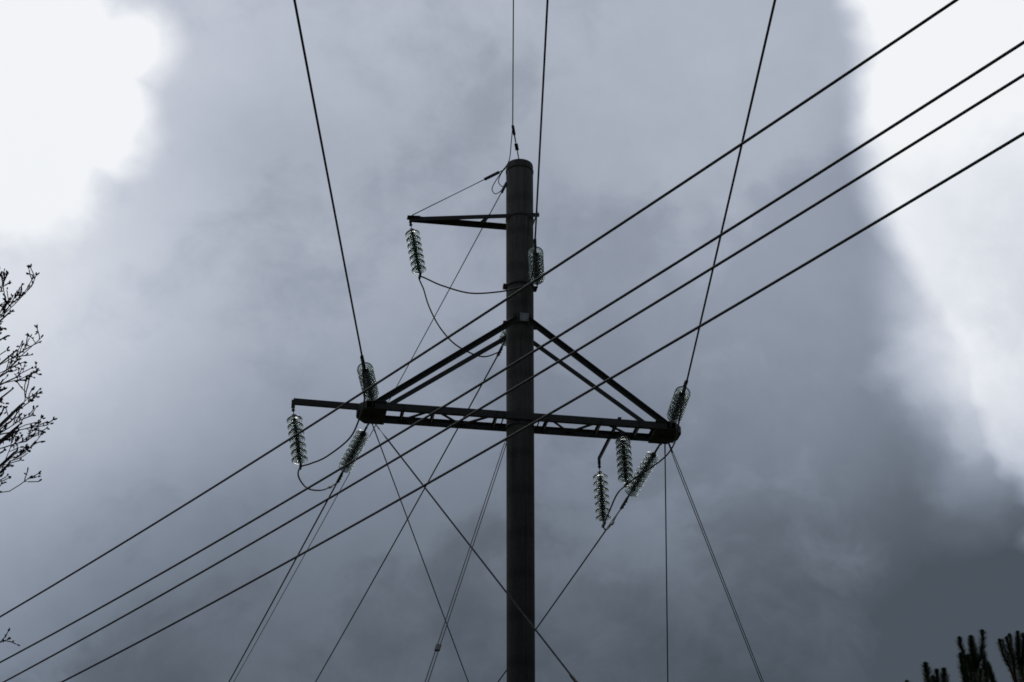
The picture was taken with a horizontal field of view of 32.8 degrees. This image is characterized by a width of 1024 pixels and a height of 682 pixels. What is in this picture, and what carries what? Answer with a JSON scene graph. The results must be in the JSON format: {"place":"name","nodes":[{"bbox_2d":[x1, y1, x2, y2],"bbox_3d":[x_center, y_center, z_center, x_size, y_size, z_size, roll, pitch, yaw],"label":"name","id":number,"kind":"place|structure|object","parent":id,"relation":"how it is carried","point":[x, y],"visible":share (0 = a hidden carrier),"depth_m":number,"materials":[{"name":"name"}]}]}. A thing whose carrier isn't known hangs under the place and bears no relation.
{"place":"outdoors","nodes":[
{"label":"outdoors","id":0,"kind":"place"},
{"bbox_2d":[0,0,1023,681],"label":"sky","id":1,"kind":"structure","parent":0,"point":[848,451],"materials":[{"name":"grey"}]},
{"bbox_2d":[506,159,534,681],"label":"pole","id":2,"kind":"object","parent":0,"point":[520,570],"visible":0.94,"depth_m":28.24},
{"bbox_2d":[291,164,680,464],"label":"steel cross arms","id":3,"kind":"object","parent":2,"relation":"attached to","point":[662,430],"visible":0.84,"depth_m":28.83},
{"bbox_2d":[287,408,307,469],"bbox_3d":[-3.405,1.529,27.619,0.425,1.122,0.255,-21,-35,34],"label":"insulator","id":4,"kind":"object","parent":3,"relation":"attached to","point":[298,444],"visible":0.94,"depth_m":27.56,"materials":[{"name":"clear glass"}]},
{"bbox_2d":[336,424,368,482],"bbox_3d":[-2.675,1.875,29.236,0.255,0.450,1.698,11,-30,-20],"label":"tension insulator","id":5,"kind":"object","parent":3,"relation":"attached to","point":[357,444],"visible":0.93,"depth_m":29.06,"materials":[{"name":"clear glass"}]},
{"bbox_2d":[357,356,378,403],"bbox_3d":[-2.253,0.609,27.189,0.255,0.281,1.736,-1,-28,1],"label":"tension insulator","id":6,"kind":"object","parent":3,"relation":"attached to","point":[372,394],"visible":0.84,"depth_m":27.03,"materials":[{"name":"clear glass"}]},
{"bbox_2d":[405,223,425,279],"bbox_3d":[-1.664,-1.576,30.085,0.392,1.132,0.254,-10,-30,18],"label":"insulator","id":7,"kind":"object","parent":3,"relation":"hanging from","point":[415,251],"visible":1,"depth_m":30.03,"materials":[{"name":"clear glass"}]},
{"bbox_2d":[229,0,775,681],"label":"power lines","id":8,"kind":"object","parent":3,"relation":"attached to","point":[485,292],"visible":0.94,"depth_m":27.17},
{"bbox_2d":[496,329,505,356],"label":"tension insulator","id":9,"kind":"object","parent":8,"relation":"attached to","point":[503,333],"visible":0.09,"depth_m":30.98,"materials":[{"name":"clear glass"}]},
{"bbox_2d":[528,239,543,287],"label":"tension insulator","id":10,"kind":"object","parent":3,"relation":"attached to","point":[539,265],"visible":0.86,"depth_m":28.91,"materials":[{"name":"clear glass"}]},
{"bbox_2d":[371,422,763,681],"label":"guy wires","id":11,"kind":"object","parent":3,"relation":"attached to","point":[506,592],"visible":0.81,"depth_m":27.82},
{"bbox_2d":[593,465,610,527],"bbox_3d":[1.518,2.609,29.502,0.255,1.148,0.302,22,-35,-35],"label":"insulator","id":12,"kind":"object","parent":3,"relation":"attached to","point":[601,490],"visible":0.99,"depth_m":29.46,"materials":[{"name":"clear glass"}]},
{"bbox_2d":[615,431,633,487],"bbox_3d":[1.825,1.893,28.308,0.264,1.109,0.470,0,-28,0],"label":"insulator","id":13,"kind":"object","parent":3,"relation":"attached to","point":[624,460],"visible":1,"depth_m":28.24,"materials":[{"name":"clear glass"}]},
{"bbox_2d":[620,444,659,509],"bbox_3d":[2.200,2.325,29.870,0.255,0.589,1.651,10,-30,-19],"label":"tension insulator","id":14,"kind":"object","parent":3,"relation":"attached to","point":[633,487],"visible":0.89,"depth_m":29.75,"materials":[{"name":"clear glass"}]},
{"bbox_2d":[667,380,689,424],"bbox_3d":[2.673,0.991,27.883,0.255,0.293,1.735,2,-28,-3],"label":"tension insulator","id":15,"kind":"object","parent":3,"relation":"attached to","point":[673,413],"visible":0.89,"depth_m":27.73,"materials":[{"name":"clear glass"}]},
{"bbox_2d":[484,125,518,192],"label":"pylon earth wire fittings","id":16,"kind":"object","parent":2,"relation":"attached to","point":[498,172],"visible":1,"depth_m":30.77,"materials":[{"name":"black metal"}]},
{"bbox_2d":[520,313,528,320],"bbox_3d":[0.210,-0.409,29.276,0.150,0.150,0.025,4,-28,-8],"label":"sign plate","id":17,"kind":"object","parent":2,"relation":"attached to","point":[524,316],"visible":1,"depth_m":29.28,"materials":[{"name":"grey metal"}]},
{"label":"ground","id":18,"kind":"structure","parent":0,"visible":0},
{"bbox_2d":[0,263,57,645],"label":"bare tree","id":19,"kind":"object","parent":18,"relation":"on","point":[13,432],"visible":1,"depth_m":18.50,"materials":[{"name":"black plant"}]},
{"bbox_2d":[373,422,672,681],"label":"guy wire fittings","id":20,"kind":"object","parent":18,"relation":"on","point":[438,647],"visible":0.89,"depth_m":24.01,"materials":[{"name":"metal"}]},
{"bbox_2d":[920,661,986,681],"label":"pine","id":21,"kind":"object","parent":18,"relation":"on","point":[937,677],"visible":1,"depth_m":19.80,"materials":[{"name":"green plant"}]},
{"bbox_2d":[905,629,1023,681],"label":"pine","id":22,"kind":"object","parent":18,"relation":"on","point":[971,660],"visible":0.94,"depth_m":23.12,"materials":[{"name":"black plant"}]},
{"bbox_2d":[968,630,1023,681],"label":"pine","id":23,"kind":"object","parent":18,"relation":"on","point":[1013,660],"visible":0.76,"depth_m":25.64,"materials":[{"name":"green plant"}]},
{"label":"low-voltage pole","id":24,"kind":"object","parent":18,"relation":"on","visible":0},
{"bbox_2d":[0,0,1023,681],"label":"power lines","id":25,"kind":"object","parent":24,"relation":"attached to","point":[998,58],"visible":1,"depth_m":10.08,"materials":[{"name":"grey metal"}]}
]}

